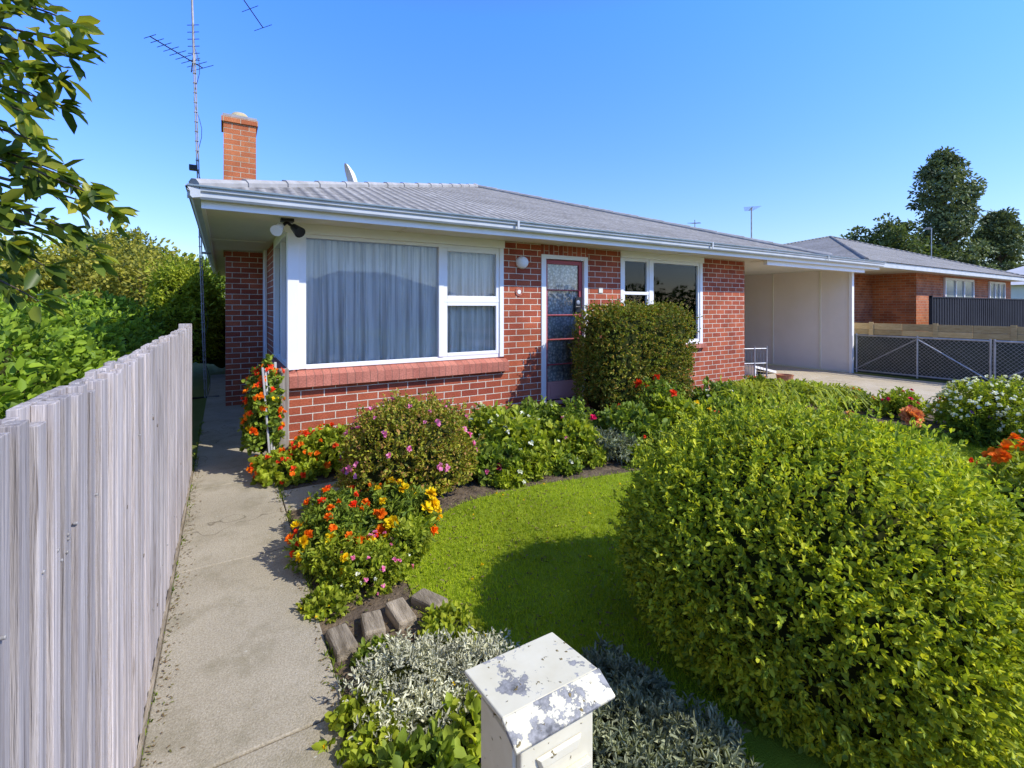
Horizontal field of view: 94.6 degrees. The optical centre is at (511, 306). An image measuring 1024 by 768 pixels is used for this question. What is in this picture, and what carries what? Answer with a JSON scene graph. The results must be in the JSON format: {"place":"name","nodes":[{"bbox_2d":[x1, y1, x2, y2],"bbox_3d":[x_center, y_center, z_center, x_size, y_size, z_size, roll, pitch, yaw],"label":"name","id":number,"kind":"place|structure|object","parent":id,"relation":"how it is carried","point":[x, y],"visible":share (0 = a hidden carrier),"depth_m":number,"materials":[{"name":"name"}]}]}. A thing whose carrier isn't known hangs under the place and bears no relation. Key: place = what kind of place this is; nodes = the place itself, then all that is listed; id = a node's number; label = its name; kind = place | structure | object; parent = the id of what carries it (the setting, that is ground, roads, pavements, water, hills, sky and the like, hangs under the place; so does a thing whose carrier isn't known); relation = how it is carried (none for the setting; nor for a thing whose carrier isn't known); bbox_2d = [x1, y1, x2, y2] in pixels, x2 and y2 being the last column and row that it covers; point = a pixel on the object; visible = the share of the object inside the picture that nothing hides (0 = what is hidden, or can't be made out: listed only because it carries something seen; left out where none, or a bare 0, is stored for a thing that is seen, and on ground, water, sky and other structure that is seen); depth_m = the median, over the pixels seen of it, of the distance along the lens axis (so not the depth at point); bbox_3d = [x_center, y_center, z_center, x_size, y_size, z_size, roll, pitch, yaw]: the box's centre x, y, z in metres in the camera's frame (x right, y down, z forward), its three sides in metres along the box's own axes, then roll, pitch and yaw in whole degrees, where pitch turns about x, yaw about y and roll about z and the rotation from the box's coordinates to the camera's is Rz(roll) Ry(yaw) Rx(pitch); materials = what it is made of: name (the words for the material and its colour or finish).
{"place":"outdoors","nodes":[
{"label":"outdoors","id":0,"kind":"place"},
{"bbox_2d":[140,374,346,767],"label":"concrete path","id":1,"kind":"structure","parent":0,"point":[246,655],"depth_m":2.24,"materials":[{"name":"concrete"}]},
{"bbox_2d":[221,112,262,405],"bbox_3d":[-4.557,-0.810,7.997,0.615,4.820,0.800,0,0,-31],"label":"chimney","id":2,"kind":"object","parent":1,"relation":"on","point":[243,312],"visible":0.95,"depth_m":7.66,"materials":[{"name":"brick"}]},
{"bbox_2d":[138,421,352,759],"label":"path edge weeds","id":3,"kind":"object","parent":1,"relation":"on","point":[305,577],"visible":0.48,"depth_m":2.67,"materials":[{"name":"green plant"}]},
{"bbox_2d":[0,0,1023,263],"label":"sky","id":4,"kind":"structure","parent":0,"point":[820,116],"materials":[{"name":"blue"}]},
{"bbox_2d":[153,362,1021,665],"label":"ground","id":5,"kind":"structure","parent":0,"point":[199,382],"depth_m":9.51,"materials":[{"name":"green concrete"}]},
{"bbox_2d":[0,0,139,327],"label":"overhanging tree","id":6,"kind":"object","parent":5,"relation":"on","point":[34,183],"visible":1,"depth_m":1.60,"materials":[{"name":"green plant"}]},
{"bbox_2d":[0,286,164,419],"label":"garden hedge","id":7,"kind":"object","parent":5,"relation":"on","point":[50,352],"visible":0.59,"depth_m":3.58,"materials":[{"name":"green plant"}]},
{"bbox_2d":[0,324,191,767],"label":"paling fence","id":8,"kind":"object","parent":5,"relation":"on","point":[95,469],"visible":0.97,"depth_m":1.09,"materials":[{"name":"grey wood"}]},
{"bbox_2d":[0,220,201,302],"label":"yellow green tree","id":9,"kind":"object","parent":5,"relation":"on","point":[46,279],"visible":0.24,"depth_m":13.08,"materials":[{"name":"green plant"}]},
{"bbox_2d":[55,288,170,336],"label":"leafy shrub","id":10,"kind":"object","parent":5,"relation":"on","point":[122,302],"visible":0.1,"depth_m":8.61,"materials":[{"name":"green plant"}]},
{"bbox_2d":[50,249,205,314],"bbox_3d":[-9.687,0.038,12.176,3.334,3.124,3.288,0,0,-17],"label":"yellow green tree","id":11,"kind":"object","parent":5,"relation":"on","point":[134,267],"visible":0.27,"depth_m":11.63,"materials":[{"name":"green plant"}]},
{"bbox_2d":[134,471,192,767],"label":"fence footing board","id":12,"kind":"object","parent":5,"relation":"on","point":[148,706],"visible":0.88,"depth_m":2.15,"materials":[{"name":"grey wood"}]},
{"bbox_2d":[129,248,224,356],"bbox_3d":[-7.182,-0.029,10.445,1.985,2.602,2.785,0,0,-31],"label":"leafy shrub","id":13,"kind":"object","parent":5,"relation":"on","point":[174,290],"visible":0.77,"depth_m":10.03,"materials":[{"name":"green plant"}]},
{"bbox_2d":[144,0,271,398],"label":"tv antenna","id":14,"kind":"object","parent":5,"relation":"on","point":[192,167],"visible":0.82,"depth_m":8.25,"materials":[{"name":"metal"}]},
{"bbox_2d":[192,298,224,367],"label":"leafy shrub","id":15,"kind":"object","parent":5,"relation":"on","point":[217,360],"visible":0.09,"depth_m":11.47,"materials":[{"name":"green plant"}]},
{"bbox_2d":[744,270,853,372],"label":"carport wall","id":16,"kind":"structure","parent":5,"relation":"on","point":[802,319],"depth_m":12.27,"materials":[{"name":"beige paint"}]},
{"bbox_2d":[839,212,944,256],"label":"broadleaf tree","id":17,"kind":"object","parent":5,"relation":"on","point":[895,236],"visible":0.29,"depth_m":57.47,"materials":[{"name":"green plant"}]},
{"bbox_2d":[854,322,1023,387],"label":"timber fence","id":18,"kind":"object","parent":5,"relation":"on","point":[1010,333],"visible":0.71,"depth_m":10.29,"materials":[{"name":"brown pine wood"}]},
{"bbox_2d":[855,333,1023,386],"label":"chain link fence","id":19,"kind":"object","parent":5,"relation":"on","point":[989,341],"visible":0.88,"depth_m":9.94,"materials":[{"name":"metal"}]},
{"bbox_2d":[905,146,999,269],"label":"conifer tree","id":20,"kind":"object","parent":5,"relation":"on","point":[942,173],"visible":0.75,"depth_m":58.63,"materials":[{"name":"green plant"}]},
{"bbox_2d":[969,207,1023,270],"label":"conifer tree","id":21,"kind":"object","parent":5,"relation":"on","point":[1003,229],"visible":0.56,"depth_m":60.89,"materials":[{"name":"green plant"}]},
{"bbox_2d":[277,400,999,764],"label":"garden soil","id":22,"kind":"structure","parent":0,"point":[377,602],"depth_m":3.40,"materials":[{"name":"soil"}]},
{"bbox_2d":[261,362,288,452],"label":"gate","id":23,"kind":"structure","parent":22,"relation":"on","point":[284,384],"depth_m":4.71,"materials":[{"name":"white wood"}]},
{"bbox_2d":[237,354,289,455],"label":"nasturtium plant","id":24,"kind":"object","parent":23,"relation":"attached to","point":[253,430],"visible":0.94,"depth_m":4.49,"materials":[{"name":"green plant"}]},
{"bbox_2d":[246,446,321,487],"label":"nasturtium plant","id":25,"kind":"object","parent":22,"relation":"on","point":[280,467],"visible":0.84,"depth_m":4.27,"materials":[{"name":"green plant"}]},
{"bbox_2d":[288,422,354,476],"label":"nasturtium plant","id":26,"kind":"object","parent":22,"relation":"on","point":[319,438],"visible":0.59,"depth_m":4.48,"materials":[{"name":"green plant"}]},
{"bbox_2d":[295,581,354,623],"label":"creeping plant","id":27,"kind":"object","parent":22,"relation":"on","point":[326,601],"visible":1,"depth_m":2.46,"materials":[{"name":"green plant"}]},
{"bbox_2d":[283,494,378,574],"bbox_3d":[-1.133,1.431,3.030,0.628,0.417,0.586,0,0,-31],"label":"marigold plant","id":28,"kind":"object","parent":22,"relation":"on","point":[335,515],"visible":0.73,"depth_m":2.92,"materials":[{"name":"green plant"}]},
{"bbox_2d":[294,484,371,520],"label":"marigold plant","id":29,"kind":"object","parent":22,"relation":"on","point":[329,491],"visible":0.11,"depth_m":3.31,"materials":[{"name":"green plant"}]},
{"bbox_2d":[293,524,375,586],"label":"marigold plant","id":30,"kind":"object","parent":22,"relation":"on","point":[324,554],"visible":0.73,"depth_m":2.73,"materials":[{"name":"green plant"}]},
{"bbox_2d":[311,678,398,765],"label":"strawberry plant","id":31,"kind":"object","parent":22,"relation":"on","point":[344,712],"visible":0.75,"depth_m":1.74,"materials":[{"name":"green plant"}]},
{"bbox_2d":[324,530,413,604],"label":"verbena plant","id":32,"kind":"object","parent":22,"relation":"on","point":[379,562],"visible":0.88,"depth_m":2.69,"materials":[{"name":"green plant"}]},
{"bbox_2d":[348,633,404,675],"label":"creeping plant","id":33,"kind":"object","parent":22,"relation":"on","point":[364,650],"visible":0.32,"depth_m":2.13,"materials":[{"name":"green plant"}]},
{"bbox_2d":[342,714,430,767],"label":"strawberry plant","id":34,"kind":"object","parent":22,"relation":"on","point":[369,761],"visible":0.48,"depth_m":1.61,"materials":[{"name":"green plant"}]},
{"bbox_2d":[326,588,447,662],"bbox_3d":[-0.618,1.595,2.381,0.594,0.113,0.214,0,0,-39],"label":"timber edging","id":35,"kind":"object","parent":22,"relation":"on","point":[342,641],"visible":0.67,"depth_m":2.33,"materials":[{"name":"grey wood"}]},
{"bbox_2d":[358,477,442,538],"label":"marigold plant","id":36,"kind":"object","parent":22,"relation":"on","point":[390,507],"visible":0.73,"depth_m":3.21,"materials":[{"name":"green plant"}]},
{"bbox_2d":[348,669,465,761],"bbox_3d":[-0.358,1.543,1.793,0.431,0.192,0.462,0,0,10],"label":"dusty miller plant","id":37,"kind":"object","parent":22,"relation":"on","point":[422,713],"visible":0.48,"depth_m":1.77,"materials":[{"name":"plant"}]},
{"bbox_2d":[330,387,485,497],"bbox_3d":[-0.852,1.150,3.949,1.260,0.898,1.181,0,0,-31],"label":"pink flowering bush","id":38,"kind":"object","parent":22,"relation":"on","point":[413,441],"visible":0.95,"depth_m":3.66,"materials":[{"name":"green plant"}]},
{"bbox_2d":[337,626,479,727],"bbox_3d":[-0.433,1.520,1.990,0.574,0.222,0.504,0,0,-31],"label":"dusty miller plant","id":39,"kind":"object","parent":22,"relation":"on","point":[407,666],"visible":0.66,"depth_m":1.97,"materials":[{"name":"plant"}]},
{"bbox_2d":[384,512,435,567],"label":"verbena plant","id":40,"kind":"object","parent":22,"relation":"on","point":[412,538],"visible":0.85,"depth_m":2.94,"materials":[{"name":"green plant"}]},
{"bbox_2d":[375,718,479,767],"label":"strawberry plant","id":41,"kind":"object","parent":22,"relation":"on","point":[440,748],"visible":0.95,"depth_m":1.55,"materials":[{"name":"green plant"}]},
{"bbox_2d":[141,449,745,765],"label":"fallen leaves","id":42,"kind":"object","parent":22,"relation":"on","point":[163,715],"visible":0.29,"depth_m":2.67,"materials":[{"name":"brown plant"}]},
{"bbox_2d":[416,599,486,652],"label":"creeping plant","id":43,"kind":"object","parent":22,"relation":"on","point":[451,617],"visible":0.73,"depth_m":2.30,"materials":[{"name":"green plant"}]},
{"bbox_2d":[428,683,481,767],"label":"strawberry plant","id":44,"kind":"object","parent":22,"relation":"on","point":[469,735],"visible":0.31,"depth_m":1.68,"materials":[{"name":"green plant"}]},
{"bbox_2d":[419,622,519,722],"bbox_3d":[-0.154,1.526,1.978,0.470,0.218,0.548,0,0,-12],"label":"dusty miller plant","id":45,"kind":"object","parent":22,"relation":"on","point":[473,653],"visible":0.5,"depth_m":2.01,"materials":[{"name":"plant"}]},
{"bbox_2d":[460,436,510,485],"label":"perennial plant","id":46,"kind":"object","parent":22,"relation":"on","point":[486,464],"visible":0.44,"depth_m":4.26,"materials":[{"name":"green plant"}]},
{"bbox_2d":[462,400,523,438],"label":"perennial plant","id":47,"kind":"object","parent":22,"relation":"on","point":[483,413],"visible":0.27,"depth_m":5.17,"materials":[{"name":"green plant"}]},
{"bbox_2d":[490,437,523,469],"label":"plant","id":48,"kind":"object","parent":22,"relation":"on","point":[512,455],"visible":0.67,"depth_m":4.38,"materials":[{"name":"green plant"}]},
{"bbox_2d":[486,464,527,489],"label":"perennial plant","id":49,"kind":"object","parent":22,"relation":"on","point":[504,480],"visible":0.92,"depth_m":4.18,"materials":[{"name":"green plant"}]},
{"bbox_2d":[479,407,546,460],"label":"perennial plant","id":50,"kind":"object","parent":22,"relation":"on","point":[520,431],"visible":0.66,"depth_m":4.71,"materials":[{"name":"green plant"}]},
{"bbox_2d":[515,447,553,482],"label":"perennial plant","id":51,"kind":"object","parent":22,"relation":"on","point":[532,465],"visible":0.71,"depth_m":4.38,"materials":[{"name":"green plant"}]},
{"bbox_2d":[508,395,565,430],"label":"perennial plant","id":52,"kind":"object","parent":22,"relation":"on","point":[543,412],"visible":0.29,"depth_m":5.42,"materials":[{"name":"green plant"}]},
{"bbox_2d":[465,632,614,767],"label":"mailbox","id":53,"kind":"object","parent":22,"relation":"on","point":[543,697],"visible":1,"depth_m":1.04,"materials":[{"name":"beige paint"}]},
{"bbox_2d":[535,438,574,473],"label":"perennial plant","id":54,"kind":"object","parent":22,"relation":"on","point":[555,451],"visible":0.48,"depth_m":4.62,"materials":[{"name":"green plant"}]},
{"bbox_2d":[549,453,584,476],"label":"perennial plant","id":55,"kind":"object","parent":22,"relation":"on","point":[572,466],"visible":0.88,"depth_m":4.49,"materials":[{"name":"green plant"}]},
{"bbox_2d":[543,413,602,458],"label":"perennial plant","id":56,"kind":"object","parent":22,"relation":"on","point":[568,428],"visible":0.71,"depth_m":4.93,"materials":[{"name":"green plant"}]},
{"bbox_2d":[553,395,601,431],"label":"rose bush","id":57,"kind":"object","parent":22,"relation":"on","point":[570,408],"visible":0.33,"depth_m":5.40,"materials":[{"name":"green plant"}]},
{"bbox_2d":[571,440,613,468],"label":"perennial plant","id":58,"kind":"object","parent":22,"relation":"on","point":[593,457],"visible":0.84,"depth_m":4.71,"materials":[{"name":"green plant"}]},
{"bbox_2d":[587,426,639,464],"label":"lavender plant","id":59,"kind":"object","parent":22,"relation":"on","point":[613,444],"visible":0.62,"depth_m":4.83,"materials":[{"name":"grey plant"}]},
{"bbox_2d":[573,632,677,747],"bbox_3d":[0.411,1.527,1.878,0.524,0.219,0.535,0,0,19],"label":"lavender plant","id":60,"kind":"object","parent":22,"relation":"on","point":[618,668],"visible":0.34,"depth_m":1.92,"materials":[{"name":"green plant"}]},
{"bbox_2d":[593,400,670,449],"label":"perennial plant","id":61,"kind":"object","parent":22,"relation":"on","point":[627,418],"visible":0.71,"depth_m":5.23,"materials":[{"name":"green plant"}]},
{"bbox_2d":[567,295,702,411],"bbox_3d":[1.747,0.681,6.725,1.968,1.695,1.131,0,0,-31],"label":"trimmed shrub","id":62,"kind":"object","parent":22,"relation":"on","point":[620,350],"visible":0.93,"depth_m":6.38,"materials":[{"name":"green plant"}]},
{"bbox_2d":[592,680,691,767],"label":"lavender plant","id":63,"kind":"object","parent":22,"relation":"on","point":[607,744],"visible":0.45,"depth_m":1.62,"materials":[{"name":"green plant"}]},
{"bbox_2d":[606,737,692,767],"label":"lavender plant","id":64,"kind":"object","parent":22,"relation":"on","point":[646,755],"visible":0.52,"depth_m":1.54,"materials":[{"name":"grey plant"}]},
{"bbox_2d":[630,374,685,422],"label":"rose bush","id":65,"kind":"object","parent":22,"relation":"on","point":[667,389],"visible":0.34,"depth_m":5.97,"materials":[{"name":"green plant"}]},
{"bbox_2d":[642,393,718,430],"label":"perennial plant","id":66,"kind":"object","parent":22,"relation":"on","point":[687,406],"visible":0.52,"depth_m":5.56,"materials":[{"name":"green plant"}]},
{"bbox_2d":[624,688,763,767],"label":"lavender plant","id":67,"kind":"object","parent":22,"relation":"on","point":[709,740],"visible":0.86,"depth_m":1.60,"materials":[{"name":"green plant"}]},
{"bbox_2d":[686,375,748,402],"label":"perennial plant","id":68,"kind":"object","parent":22,"relation":"on","point":[716,386],"visible":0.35,"depth_m":6.85,"materials":[{"name":"green plant"}]},
{"bbox_2d":[691,391,748,415],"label":"perennial plant","id":69,"kind":"object","parent":22,"relation":"on","point":[715,402],"visible":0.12,"depth_m":5.90,"materials":[{"name":"green plant"}]},
{"bbox_2d":[745,387,844,413],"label":"agapanthus plant","id":70,"kind":"object","parent":22,"relation":"on","point":[795,399],"visible":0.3,"depth_m":6.43,"materials":[{"name":"green plant"}]},
{"bbox_2d":[755,378,848,406],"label":"agapanthus plant","id":71,"kind":"object","parent":22,"relation":"on","point":[793,385],"visible":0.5,"depth_m":6.97,"materials":[{"name":"green plant"}]},
{"bbox_2d":[607,389,1023,767],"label":"round bush","id":72,"kind":"object","parent":22,"relation":"on","point":[857,580],"visible":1,"depth_m":1.69,"materials":[{"name":"green plant"}]},
{"bbox_2d":[866,386,935,423],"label":"border flower plant","id":73,"kind":"object","parent":22,"relation":"on","point":[895,401],"visible":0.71,"depth_m":6.78,"materials":[{"name":"green plant"}]},
{"bbox_2d":[846,406,961,461],"bbox_3d":[3.932,1.335,4.711,0.658,0.768,0.853,0,0,-31],"label":"orange dahlia","id":74,"kind":"object","parent":22,"relation":"on","point":[906,414],"visible":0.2,"depth_m":4.51,"materials":[{"name":"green plant"}]},
{"bbox_2d":[926,374,1023,437],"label":"white daisy bush","id":75,"kind":"object","parent":22,"relation":"on","point":[991,402],"visible":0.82,"depth_m":5.64,"materials":[{"name":"green plant"}]},
{"bbox_2d":[936,407,1013,447],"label":"border flower plant","id":76,"kind":"object","parent":22,"relation":"on","point":[980,434],"visible":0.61,"depth_m":5.51,"materials":[{"name":"green plant"}]},
{"bbox_2d":[968,432,1023,521],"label":"orange geranium","id":77,"kind":"object","parent":22,"relation":"on","point":[1001,458],"visible":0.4,"depth_m":3.05,"materials":[{"name":"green plant"}]},
{"bbox_2d":[994,399,1023,440],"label":"white daisy bush","id":78,"kind":"object","parent":22,"relation":"on","point":[1016,428],"visible":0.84,"depth_m":5.14,"materials":[{"name":"green plant"}]},
{"bbox_2d":[404,421,1018,767],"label":"lawn","id":79,"kind":"structure","parent":0,"point":[768,752],"depth_m":2.75,"materials":[{"name":"plant"}]},
{"bbox_2d":[744,362,1021,413],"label":"driveway","id":80,"kind":"structure","parent":0,"point":[872,384],"depth_m":10.13,"materials":[{"name":"concrete"}]},
{"bbox_2d":[854,273,1010,336],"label":"walls","id":81,"kind":"structure","parent":0,"point":[901,298],"depth_m":15.76,"materials":[{"name":"orange brick"}]},
{"bbox_2d":[854,262,1023,281],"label":"eaves","id":82,"kind":"object","parent":81,"relation":"on","point":[891,268],"visible":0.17,"depth_m":15.10,"materials":[{"name":"beige paint"}]},
{"bbox_2d":[785,236,1023,277],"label":"roof","id":83,"kind":"structure","parent":82,"relation":"on","point":[839,247],"depth_m":17.78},
{"bbox_2d":[943,277,1005,297],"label":"windows","id":84,"kind":"structure","parent":81,"relation":"attached to","point":[954,287],"depth_m":17.44,"materials":[{"name":"white paint"}]},
{"label":"neighbouring yard pavement","id":85,"kind":"structure","parent":0,"visible":0},
{"bbox_2d":[929,296,1023,339],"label":"steel panel fence","id":86,"kind":"object","parent":85,"relation":"on","point":[973,311],"visible":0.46,"depth_m":15.22,"materials":[{"name":"metal"}]},
{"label":"room floor","id":87,"kind":"structure","parent":0,"visible":0},
{"bbox_2d":[267,241,743,446],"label":"walls","id":88,"kind":"structure","parent":87,"relation":"on","point":[716,358],"depth_m":6.66,"materials":[{"name":"brick"}]},
{"bbox_2d":[263,223,504,369],"bbox_3d":[-2.079,0.098,7.087,2.735,2.005,3.135,0,0,-31],"label":"window frame","id":89,"kind":"object","parent":88,"relation":"attached to","point":[295,359],"visible":0.92,"depth_m":5.82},
{"bbox_2d":[306,239,435,363],"bbox_3d":[-1.642,-0.055,5.693,1.550,1.410,0.096,0,0,-31],"label":"net curtain","id":90,"kind":"object","parent":89,"relation":"hanging from","point":[366,301],"visible":0.97,"depth_m":5.66,"materials":[{"name":"fabric"}]},
{"bbox_2d":[447,252,493,352],"bbox_3d":[-0.571,-0.055,6.347,0.840,1.410,0.082,0,0,-31],"label":"net curtain","id":91,"kind":"object","parent":89,"relation":"hanging from","point":[470,328],"visible":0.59,"depth_m":6.34,"materials":[{"name":"fabric"}]},
{"bbox_2d":[289,357,508,388],"bbox_3d":[-1.258,0.770,5.770,2.755,0.190,0.160,0,0,-31],"label":"window sill","id":92,"kind":"structure","parent":88,"relation":"attached to","point":[300,378],"depth_m":5.60,"materials":[{"name":"brick"}]},
{"bbox_2d":[206,209,869,275],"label":"soffit","id":93,"kind":"structure","parent":88,"relation":"attached to","point":[229,225],"depth_m":6.16,"materials":[{"name":"beige paint"}]},
{"bbox_2d":[763,260,864,272],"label":"carport beam","id":94,"kind":"structure","parent":93,"relation":"attached to","point":[806,266],"depth_m":9.84,"materials":[{"name":"white paint"}]},
{"bbox_2d":[541,244,587,256],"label":"door lintel bricks","id":95,"kind":"object","parent":88,"relation":"attached to","point":[563,250],"depth_m":7.02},
{"bbox_2d":[541,254,587,401],"bbox_3d":[0.758,0.320,7.079,0.866,2.160,0.145,0,0,-31],"label":"door frame","id":96,"kind":"object","parent":88,"relation":"in","point":[583,260],"visible":0.5,"depth_m":6.83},
{"bbox_2d":[546,260,581,399],"bbox_3d":[0.769,0.335,7.070,0.704,2.050,0.052,0,0,-31],"label":"front door","id":97,"kind":"structure","parent":96,"relation":"attached to","point":[558,389],"depth_m":7.01,"materials":[{"name":"paint"}]},
{"bbox_2d":[548,264,577,381],"bbox_3d":[0.745,0.230,7.100,0.610,1.780,0.019,0,0,-31],"label":"door lace","id":98,"kind":"object","parent":97,"relation":"attached to","point":[562,277],"depth_m":7.09,"materials":[{"name":"fabric"}]},
{"bbox_2d":[620,251,703,343],"bbox_3d":[2.598,-0.115,8.196,2.075,1.580,0.155,0,0,-31],"label":"window frame","id":99,"kind":"object","parent":88,"relation":"attached to","point":[650,259],"visible":0.57,"depth_m":8.05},
{"bbox_2d":[625,261,695,338],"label":"window panes","id":100,"kind":"object","parent":99,"relation":"in","point":[674,283],"visible":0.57,"depth_m":8.26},
{"bbox_3d":[-0.978,-0.950,11.775,10.800,0.020,10.880,0,0,-31],"label":"roof space lining","id":101,"kind":"object","parent":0,"visible":0},
{"bbox_2d":[185,183,885,273],"bbox_3d":[0.124,-1.012,12.402,13.704,0.120,11.158,0,0,-31],"label":"gutter","id":102,"kind":"object","parent":101,"relation":"on","point":[195,194],"visible":0.98,"depth_m":5.47,"materials":[{"name":"paint"}]},
{"bbox_2d":[188,178,831,255],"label":"roof","id":103,"kind":"structure","parent":102,"relation":"on","point":[474,199],"depth_m":7.61,"materials":[{"name":"metal"}]},
{"bbox_2d":[201,199,878,273],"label":"fascia","id":104,"kind":"structure","parent":103,"relation":"attached to","point":[254,209],"depth_m":5.62,"materials":[{"name":"white paint"}]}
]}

